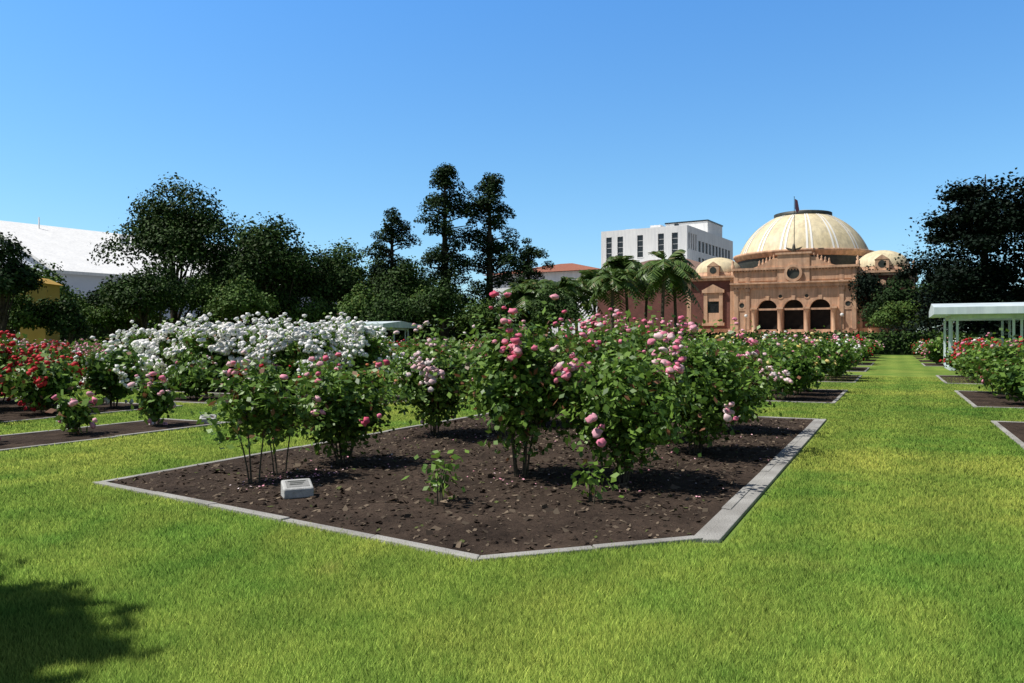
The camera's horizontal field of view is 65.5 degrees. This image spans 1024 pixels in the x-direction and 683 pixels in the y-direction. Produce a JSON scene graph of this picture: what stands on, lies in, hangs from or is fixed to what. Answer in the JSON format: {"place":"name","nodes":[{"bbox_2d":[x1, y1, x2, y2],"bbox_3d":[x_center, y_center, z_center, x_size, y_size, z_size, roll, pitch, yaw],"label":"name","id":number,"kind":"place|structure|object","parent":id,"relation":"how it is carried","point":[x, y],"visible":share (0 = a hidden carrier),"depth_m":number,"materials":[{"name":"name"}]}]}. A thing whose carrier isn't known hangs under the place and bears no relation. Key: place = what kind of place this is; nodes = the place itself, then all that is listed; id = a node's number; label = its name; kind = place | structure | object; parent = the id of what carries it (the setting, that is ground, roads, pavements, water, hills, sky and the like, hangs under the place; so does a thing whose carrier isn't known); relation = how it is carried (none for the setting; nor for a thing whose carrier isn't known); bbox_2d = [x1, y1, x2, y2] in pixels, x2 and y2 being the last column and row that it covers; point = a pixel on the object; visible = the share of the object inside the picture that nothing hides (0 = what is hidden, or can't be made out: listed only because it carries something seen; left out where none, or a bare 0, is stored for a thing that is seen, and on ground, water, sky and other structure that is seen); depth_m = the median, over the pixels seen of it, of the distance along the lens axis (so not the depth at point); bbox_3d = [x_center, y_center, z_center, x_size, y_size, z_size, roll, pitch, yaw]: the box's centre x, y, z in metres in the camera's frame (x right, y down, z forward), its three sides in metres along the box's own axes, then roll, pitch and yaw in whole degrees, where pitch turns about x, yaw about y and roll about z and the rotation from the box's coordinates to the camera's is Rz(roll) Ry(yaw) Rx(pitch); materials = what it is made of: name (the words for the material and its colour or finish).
{"place":"outdoors","nodes":[
{"label":"outdoors","id":0,"kind":"place"},
{"bbox_2d":[0,238,332,342],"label":"hall walls","id":1,"kind":"structure","parent":0,"point":[85,283],"depth_m":181.84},
{"bbox_2d":[0,217,304,281],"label":"hall roof","id":2,"kind":"structure","parent":1,"relation":"on","point":[71,249],"depth_m":196.65,"materials":[{"name":"metal"}]},
{"bbox_2d":[297,247,369,306],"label":"tree foliage","id":3,"kind":"object","parent":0,"point":[339,283],"depth_m":103.02,"materials":[{"name":"plant"}]},
{"bbox_2d":[0,355,1023,682],"bbox_3d":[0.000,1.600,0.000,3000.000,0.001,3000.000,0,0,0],"label":"ground","id":4,"kind":"structure","parent":0,"point":[896,365],"depth_m":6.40,"materials":[{"name":"green plant"}]},
{"bbox_2d":[0,232,47,340],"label":"tree","id":5,"kind":"object","parent":4,"relation":"on","point":[18,277],"depth_m":59.98,"materials":[{"name":"plant"}]},
{"bbox_2d":[6,291,52,330],"bbox_3d":[-38.873,-2.466,63.668,4.040,3.308,4.309,0,0,0],"label":"shrub foliage","id":6,"kind":"object","parent":4,"relation":"on","point":[22,313],"visible":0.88,"depth_m":63.16,"materials":[{"name":"green plant"}]},
{"bbox_2d":[20,278,62,344],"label":"yellow building","id":7,"kind":"structure","parent":4,"relation":"on","point":[53,289],"depth_m":68.90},
{"bbox_2d":[6,259,77,309],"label":"tree foliage","id":8,"kind":"object","parent":4,"relation":"on","point":[57,279],"visible":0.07,"depth_m":77.39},
{"bbox_2d":[29,295,93,336],"bbox_3d":[-36.808,-2.048,64.838,4.600,3.460,4.690,0,0,0],"label":"shrub foliage","id":9,"kind":"object","parent":4,"relation":"on","point":[64,319],"visible":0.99,"depth_m":63.76,"materials":[{"name":"green plant"}]},
{"bbox_2d":[0,398,138,421],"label":"bed soil","id":10,"kind":"structure","parent":4,"relation":"on","point":[10,410],"depth_m":18.20,"materials":[{"name":"soil"}]},
{"bbox_2d":[68,286,114,342],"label":"shrub foliage","id":11,"kind":"object","parent":4,"relation":"on","point":[88,310],"depth_m":93.81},
{"bbox_2d":[0,397,182,422],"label":"bed kerb","id":12,"kind":"structure","parent":4,"relation":"on","point":[90,413],"depth_m":17.78,"materials":[{"name":"concrete"}]},
{"bbox_2d":[80,275,121,340],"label":"tree foliage","id":13,"kind":"object","parent":4,"relation":"on","point":[91,297],"depth_m":105.79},
{"bbox_2d":[0,419,217,448],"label":"bed soil","id":14,"kind":"structure","parent":4,"relation":"on","point":[30,439],"depth_m":13.65,"materials":[{"name":"soil"}]},
{"bbox_2d":[0,418,229,450],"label":"bed kerb","id":15,"kind":"structure","parent":4,"relation":"on","point":[134,434],"depth_m":13.71,"materials":[{"name":"concrete"}]},
{"bbox_2d":[87,308,158,343],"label":"shrub foliage","id":16,"kind":"object","parent":4,"relation":"on","point":[117,324],"depth_m":96.64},
{"bbox_2d":[99,302,168,330],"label":"shrub foliage","id":17,"kind":"object","parent":4,"relation":"on","point":[133,318],"depth_m":94.93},
{"bbox_2d":[95,266,181,329],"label":"tree foliage","id":18,"kind":"object","parent":4,"relation":"on","point":[133,291],"depth_m":80.45,"materials":[{"name":"plant"}]},
{"bbox_2d":[127,256,201,329],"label":"tree","id":19,"kind":"object","parent":4,"relation":"on","point":[178,283],"depth_m":92.73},
{"bbox_2d":[126,204,220,332],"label":"tree","id":20,"kind":"object","parent":4,"relation":"on","point":[175,315],"visible":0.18,"depth_m":104.76,"materials":[{"name":"brown plant"}]},
{"bbox_2d":[87,172,250,273],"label":"tree foliage","id":21,"kind":"object","parent":20,"relation":"attached to","point":[167,234],"visible":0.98,"depth_m":101.98,"materials":[{"name":"green plant"}]},
{"bbox_2d":[163,269,229,327],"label":"tree","id":22,"kind":"object","parent":4,"relation":"on","point":[207,287],"depth_m":98.43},
{"bbox_2d":[195,242,234,321],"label":"tree foliage","id":23,"kind":"object","parent":4,"relation":"on","point":[206,271],"depth_m":122.11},
{"bbox_2d":[188,247,263,321],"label":"tree foliage","id":24,"kind":"object","parent":4,"relation":"on","point":[217,275],"depth_m":102.30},
{"bbox_2d":[196,310,269,325],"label":"shrub foliage","id":25,"kind":"object","parent":4,"relation":"on","point":[234,322],"visible":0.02,"depth_m":102.71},
{"bbox_2d":[201,275,295,325],"bbox_3d":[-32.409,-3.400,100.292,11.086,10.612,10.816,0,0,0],"label":"tree","id":26,"kind":"object","parent":4,"relation":"on","point":[259,291],"depth_m":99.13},
{"bbox_2d":[137,383,397,395],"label":"bed soil","id":27,"kind":"structure","parent":4,"relation":"on","point":[222,391],"depth_m":25.64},
{"bbox_2d":[102,307,402,392],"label":"white rose bushes","id":28,"kind":"object","parent":27,"relation":"on","point":[221,346],"depth_m":25.25,"materials":[{"name":"plant"}]},
{"bbox_2d":[244,253,302,327],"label":"tree","id":29,"kind":"object","parent":4,"relation":"on","point":[272,315],"visible":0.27,"depth_m":99.14,"materials":[{"name":"brown plant"}]},
{"bbox_2d":[221,211,336,295],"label":"tree foliage","id":30,"kind":"object","parent":29,"relation":"attached to","point":[275,260],"visible":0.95,"depth_m":97.50,"materials":[{"name":"green plant"}]},
{"bbox_2d":[261,277,305,320],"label":"shrub foliage","id":31,"kind":"object","parent":4,"relation":"on","point":[293,299],"visible":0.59,"depth_m":98.91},
{"bbox_2d":[173,394,405,403],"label":"bed soil","id":32,"kind":"structure","parent":4,"relation":"on","point":[203,399],"depth_m":21.66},
{"bbox_2d":[60,314,546,342],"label":"hedge","id":33,"kind":"object","parent":4,"relation":"on","point":[182,323],"visible":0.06,"depth_m":129.27,"materials":[{"name":"green plant"}]},
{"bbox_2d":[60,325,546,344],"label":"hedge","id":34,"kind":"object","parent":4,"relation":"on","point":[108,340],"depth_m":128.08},
{"bbox_2d":[279,293,354,329],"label":"shrub foliage","id":35,"kind":"object","parent":4,"relation":"on","point":[314,310],"visible":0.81,"depth_m":98.27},
{"bbox_2d":[312,304,371,321],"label":"shrub foliage","id":36,"kind":"object","parent":4,"relation":"on","point":[333,312],"visible":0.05,"depth_m":100.45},
{"bbox_2d":[324,237,374,301],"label":"eucalyptus tree","id":37,"kind":"object","parent":4,"relation":"on","point":[349,253],"depth_m":115.58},
{"bbox_2d":[333,281,380,321],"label":"shrub foliage","id":38,"kind":"object","parent":4,"relation":"on","point":[353,303],"depth_m":95.29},
{"bbox_2d":[300,321,417,342],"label":"gazebo","id":39,"kind":"object","parent":4,"relation":"on","point":[398,325],"visible":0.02,"depth_m":85.84,"materials":[{"name":"paint"}]},
{"bbox_2d":[365,250,388,290],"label":"tree","id":40,"kind":"object","parent":4,"relation":"on","point":[374,266],"depth_m":125.17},
{"bbox_2d":[370,219,412,342],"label":"pine","id":41,"kind":"object","parent":4,"relation":"on","point":[391,252],"visible":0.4,"depth_m":119.79,"materials":[{"name":"green plant"}]},
{"bbox_2d":[359,207,423,329],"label":"pine foliage","id":42,"kind":"object","parent":41,"relation":"attached to","point":[376,270],"visible":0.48,"depth_m":119.28,"materials":[{"name":"green plant"}]},
{"bbox_2d":[351,289,438,339],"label":"tree","id":43,"kind":"object","parent":4,"relation":"on","point":[394,306],"depth_m":91.79,"materials":[{"name":"plant"}]},
{"bbox_2d":[372,255,436,339],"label":"tree foliage","id":44,"kind":"object","parent":4,"relation":"on","point":[404,279],"depth_m":106.45,"materials":[{"name":"plant"}]},
{"bbox_2d":[402,285,451,342],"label":"tree","id":45,"kind":"object","parent":4,"relation":"on","point":[416,295],"depth_m":99.50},
{"bbox_2d":[406,277,465,340],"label":"tree","id":46,"kind":"object","parent":4,"relation":"on","point":[441,300],"depth_m":89.77,"materials":[{"name":"plant"}]},
{"bbox_2d":[413,162,479,339],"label":"tree","id":47,"kind":"object","parent":4,"relation":"on","point":[434,202],"depth_m":115.13,"materials":[{"name":"plant"}]},
{"bbox_2d":[92,413,818,561],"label":"garden bed edging","id":48,"kind":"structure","parent":4,"relation":"on","point":[717,518],"depth_m":6.99,"materials":[{"name":"concrete"}]},
{"bbox_2d":[108,410,812,554],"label":"bed soil","id":49,"kind":"structure","parent":4,"relation":"on","point":[514,522],"depth_m":8.54,"materials":[{"name":"soil"}]},
{"bbox_2d":[281,478,313,498],"bbox_3d":[-2.184,1.498,8.098,0.300,0.165,0.200,0,0,-25],"label":"marker","id":50,"kind":"object","parent":49,"relation":"on","point":[297,492],"visible":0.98,"depth_m":8.02,"materials":[{"name":"stone"}]},
{"bbox_2d":[285,479,309,486],"bbox_3d":[-2.184,1.442,8.098,0.230,0.046,0.130,0,0,-25],"label":"marker plate","id":51,"kind":"object","parent":50,"relation":"on","point":[306,483],"visible":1,"depth_m":8.09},
{"bbox_2d":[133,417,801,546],"bbox_3d":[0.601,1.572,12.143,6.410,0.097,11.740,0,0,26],"label":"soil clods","id":52,"kind":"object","parent":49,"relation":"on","point":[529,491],"visible":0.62,"depth_m":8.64,"materials":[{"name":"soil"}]},
{"bbox_2d":[234,332,759,503],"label":"rose bush stems","id":53,"kind":"object","parent":49,"relation":"on","point":[525,469],"visible":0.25,"depth_m":9.27,"materials":[{"name":"plant"}]},
{"bbox_2d":[304,290,653,444],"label":"bed flowers","id":54,"kind":"object","parent":53,"relation":"on","point":[515,349],"visible":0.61,"depth_m":9.63,"materials":[{"name":"plant"}]},
{"bbox_2d":[226,309,759,447],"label":"pink flowers","id":55,"kind":"object","parent":53,"relation":"on","point":[679,368],"visible":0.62,"depth_m":9.30,"materials":[{"name":"plant"}]},
{"bbox_2d":[190,283,806,503],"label":"bed leaves","id":56,"kind":"object","parent":53,"relation":"attached to","point":[523,389],"visible":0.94,"depth_m":9.24,"materials":[{"name":"green plant"}]},
{"bbox_2d":[393,321,792,428],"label":"pale flowers","id":57,"kind":"object","parent":53,"relation":"attached to","point":[427,375],"visible":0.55,"depth_m":12.52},
{"bbox_2d":[238,425,778,496],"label":"fallen petals","id":58,"kind":"object","parent":49,"relation":"on","point":[467,476],"visible":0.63,"depth_m":9.39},
{"bbox_2d":[444,296,511,341],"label":"tree","id":59,"kind":"object","parent":4,"relation":"on","point":[476,307],"depth_m":98.55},
{"bbox_2d":[448,172,527,342],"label":"tree","id":60,"kind":"object","parent":4,"relation":"on","point":[489,187],"depth_m":116.88,"materials":[{"name":"plant"}]},
{"bbox_2d":[464,296,520,333],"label":"shrub foliage","id":61,"kind":"object","parent":4,"relation":"on","point":[491,303],"depth_m":99.88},
{"bbox_2d":[0,331,1018,439],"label":"pink flowers","id":62,"kind":"object","parent":4,"relation":"on","point":[72,402],"visible":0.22,"depth_m":21.45,"materials":[{"name":"plant"}]},
{"bbox_2d":[0,318,1023,434],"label":"rose bushes","id":63,"kind":"object","parent":4,"relation":"on","point":[995,369],"depth_m":19.71,"materials":[{"name":"plant"}]},
{"bbox_2d":[492,282,541,328],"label":"palm fronds","id":64,"kind":"object","parent":4,"relation":"on","point":[517,296],"depth_m":98.19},
{"bbox_2d":[24,335,1011,364],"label":"pink flowers","id":65,"kind":"object","parent":4,"relation":"on","point":[925,350],"visible":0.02,"depth_m":56.50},
{"bbox_2d":[515,308,554,332],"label":"shrub foliage","id":66,"kind":"object","parent":4,"relation":"on","point":[528,319],"depth_m":99.86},
{"bbox_2d":[526,242,545,279],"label":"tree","id":67,"kind":"object","parent":4,"relation":"on","point":[528,259],"visible":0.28,"depth_m":125.85,"materials":[{"name":"brown plant"}]},
{"bbox_2d":[512,238,554,328],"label":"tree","id":68,"kind":"object","parent":67,"relation":"attached to","point":[530,251],"visible":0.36,"depth_m":125.25,"materials":[{"name":"green plant"}]},
{"bbox_2d":[529,276,581,340],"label":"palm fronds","id":69,"kind":"object","parent":4,"relation":"on","point":[569,283],"depth_m":99.22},
{"bbox_2d":[527,285,583,336],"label":"tree","id":70,"kind":"object","parent":4,"relation":"on","point":[563,303],"depth_m":90.26,"materials":[{"name":"plant"}]},
{"bbox_2d":[575,269,609,336],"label":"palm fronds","id":71,"kind":"object","parent":4,"relation":"on","point":[589,274],"depth_m":109.32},
{"bbox_2d":[584,268,644,329],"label":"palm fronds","id":72,"kind":"object","parent":4,"relation":"on","point":[620,282],"depth_m":99.93,"materials":[{"name":"plant"}]},
{"bbox_2d":[594,255,649,335],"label":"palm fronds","id":73,"kind":"object","parent":4,"relation":"on","point":[617,262],"depth_m":104.62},
{"bbox_2d":[597,288,686,334],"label":"brick wall","id":74,"kind":"structure","parent":4,"relation":"on","point":[656,307],"depth_m":165.69,"materials":[{"name":"brick"}]},
{"bbox_2d":[633,258,700,270],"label":"roof","id":75,"kind":"structure","parent":74,"relation":"on","point":[696,264],"depth_m":166.71,"materials":[{"name":"brown tile"}]},
{"bbox_2d":[628,261,678,329],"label":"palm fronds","id":76,"kind":"object","parent":4,"relation":"on","point":[644,285],"depth_m":109.70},
{"bbox_2d":[632,249,700,329],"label":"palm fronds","id":77,"kind":"object","parent":4,"relation":"on","point":[669,265],"depth_m":99.05,"materials":[{"name":"plant"}]},
{"bbox_2d":[640,265,703,335],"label":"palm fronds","id":78,"kind":"object","parent":4,"relation":"on","point":[685,281],"depth_m":103.86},
{"bbox_2d":[400,328,1023,354],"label":"hedge end","id":79,"kind":"object","parent":4,"relation":"on","point":[876,335],"depth_m":95.77,"materials":[{"name":"plant"}]},
{"bbox_2d":[702,419,826,542],"bbox_3d":[3.941,1.609,11.221,0.130,0.082,10.954,0,0,26],"label":"concrete curb","id":80,"kind":"object","parent":4,"relation":"on","point":[723,527],"visible":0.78,"depth_m":8.21,"materials":[{"name":"concrete"}]},
{"bbox_2d":[691,275,915,328],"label":"museum brick walls","id":81,"kind":"structure","parent":4,"relation":"on","point":[696,311],"depth_m":131.14,"materials":[{"name":"brick"}]},
{"bbox_2d":[759,389,847,403],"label":"bed kerb","id":82,"kind":"structure","parent":4,"relation":"on","point":[839,396],"depth_m":20.97,"materials":[{"name":"concrete"}]},
{"bbox_2d":[765,389,843,401],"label":"bed soil","id":83,"kind":"structure","parent":4,"relation":"on","point":[823,396],"depth_m":22.84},
{"bbox_2d":[636,321,836,398],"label":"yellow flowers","id":84,"kind":"object","parent":83,"relation":"on","point":[799,346],"visible":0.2,"depth_m":23.95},
{"bbox_2d":[687,248,922,336],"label":"building","id":85,"kind":"structure","parent":4,"relation":"on","point":[754,288],"depth_m":125.41,"materials":[{"name":"stone"}]},
{"bbox_2d":[708,301,718,312],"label":"museum glazing","id":86,"kind":"structure","parent":85,"relation":"in","point":[713,306],"depth_m":131.20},
{"bbox_2d":[759,299,830,329],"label":"arched windows","id":87,"kind":"structure","parent":85,"relation":"in","point":[793,319],"depth_m":125.98,"materials":[{"name":"glass"}]},
{"bbox_2d":[710,196,885,334],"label":"dark museum metal","id":88,"kind":"object","parent":85,"relation":"attached to","point":[834,260],"visible":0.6,"depth_m":127.57,"materials":[{"name":"metal"}]},
{"bbox_2d":[696,214,909,272],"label":"museum domes","id":89,"kind":"structure","parent":85,"relation":"on","point":[821,237],"depth_m":130.09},
{"bbox_2d":[743,213,868,253],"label":"dome ribs","id":90,"kind":"object","parent":89,"relation":"on","point":[811,238],"visible":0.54,"depth_m":130.00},
{"bbox_2d":[818,375,859,381],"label":"bed soil","id":91,"kind":"structure","parent":4,"relation":"on","point":[843,379],"depth_m":33.95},
{"bbox_2d":[847,367,867,370],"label":"bed soil","id":92,"kind":"structure","parent":4,"relation":"on","point":[860,368],"depth_m":46.52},
{"bbox_2d":[848,264,887,313],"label":"tree foliage","id":93,"kind":"object","parent":4,"relation":"on","point":[866,285],"depth_m":119.69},
{"bbox_2d":[857,276,924,335],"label":"tree foliage","id":94,"kind":"object","parent":4,"relation":"on","point":[891,293],"depth_m":114.37,"materials":[{"name":"plant"}]},
{"bbox_2d":[865,300,919,335],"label":"bush","id":95,"kind":"object","parent":4,"relation":"on","point":[889,314],"depth_m":102.90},
{"bbox_2d":[907,265,952,329],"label":"tree foliage","id":96,"kind":"object","parent":4,"relation":"on","point":[917,289],"depth_m":112.52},
{"bbox_2d":[923,363,947,365],"bbox_3d":[31.216,1.578,53.228,6.510,0.001,7.000,0,0,26],"label":"flower bed border","id":97,"kind":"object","parent":4,"relation":"on","point":[933,364],"depth_m":54.61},
{"bbox_2d":[869,167,1023,346],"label":"tree","id":98,"kind":"object","parent":4,"relation":"on","point":[976,216],"depth_m":91.97,"materials":[{"name":"plant"}]},
{"bbox_2d":[938,375,981,383],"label":"bed soil","id":99,"kind":"structure","parent":4,"relation":"on","point":[956,379],"depth_m":33.05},
{"bbox_2d":[936,375,992,384],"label":"bed kerb","id":100,"kind":"structure","parent":4,"relation":"on","point":[939,377],"depth_m":32.20,"materials":[{"name":"concrete"}]},
{"bbox_2d":[936,332,1000,340],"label":"hedge end","id":101,"kind":"object","parent":4,"relation":"on","point":[966,336],"visible":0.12,"depth_m":90.65,"materials":[{"name":"green plant"}]},
{"bbox_2d":[929,302,1023,370],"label":"pergola","id":102,"kind":"object","parent":4,"relation":"on","point":[1002,312],"visible":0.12,"depth_m":43.25,"materials":[{"name":"paint"}]},
{"bbox_2d":[954,390,1023,408],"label":"bed kerb","id":103,"kind":"structure","parent":4,"relation":"on","point":[965,398],"depth_m":20.68,"materials":[{"name":"concrete"}]},
{"bbox_2d":[959,391,1023,406],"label":"bed soil","id":104,"kind":"structure","parent":4,"relation":"on","point":[989,399],"depth_m":21.66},
{"bbox_2d":[991,421,1023,449],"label":"bed kerb","id":105,"kind":"structure","parent":4,"relation":"on","point":[1014,437],"depth_m":13.84,"materials":[{"name":"concrete"}]},
{"bbox_2d":[998,422,1023,441],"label":"bed soil","id":106,"kind":"structure","parent":4,"relation":"on","point":[1016,429],"depth_m":14.44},
{"bbox_2d":[0,0,1023,336],"label":"sky","id":107,"kind":"structure","parent":0,"point":[595,117],"materials":[{"name":"blue"}]},
{"bbox_2d":[5,334,1023,363],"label":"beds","id":108,"kind":"object","parent":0,"point":[935,348],"depth_m":54.50,"materials":[{"name":"plant"}]},
{"bbox_2d":[518,279,545,335],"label":"palm fronds","id":109,"kind":"object","parent":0,"point":[530,281],"depth_m":102.97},
{"bbox_2d":[557,279,603,332],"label":"palm fronds","id":110,"kind":"object","parent":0,"point":[582,291],"depth_m":104.04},
{"bbox_2d":[493,221,732,337],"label":"office block walls","id":111,"kind":"structure","parent":0,"point":[708,233],"depth_m":219.49,"materials":[{"name":"concrete"}]},
{"bbox_2d":[484,263,599,275],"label":"roof","id":112,"kind":"structure","parent":111,"relation":"on","point":[566,267],"depth_m":234.10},
{"bbox_2d":[607,219,728,261],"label":"building windows","id":113,"kind":"structure","parent":111,"relation":"in","point":[640,243],"depth_m":220.26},
{"bbox_2d":[896,299,942,331],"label":"bush","id":114,"kind":"object","parent":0,"point":[904,307],"depth_m":106.69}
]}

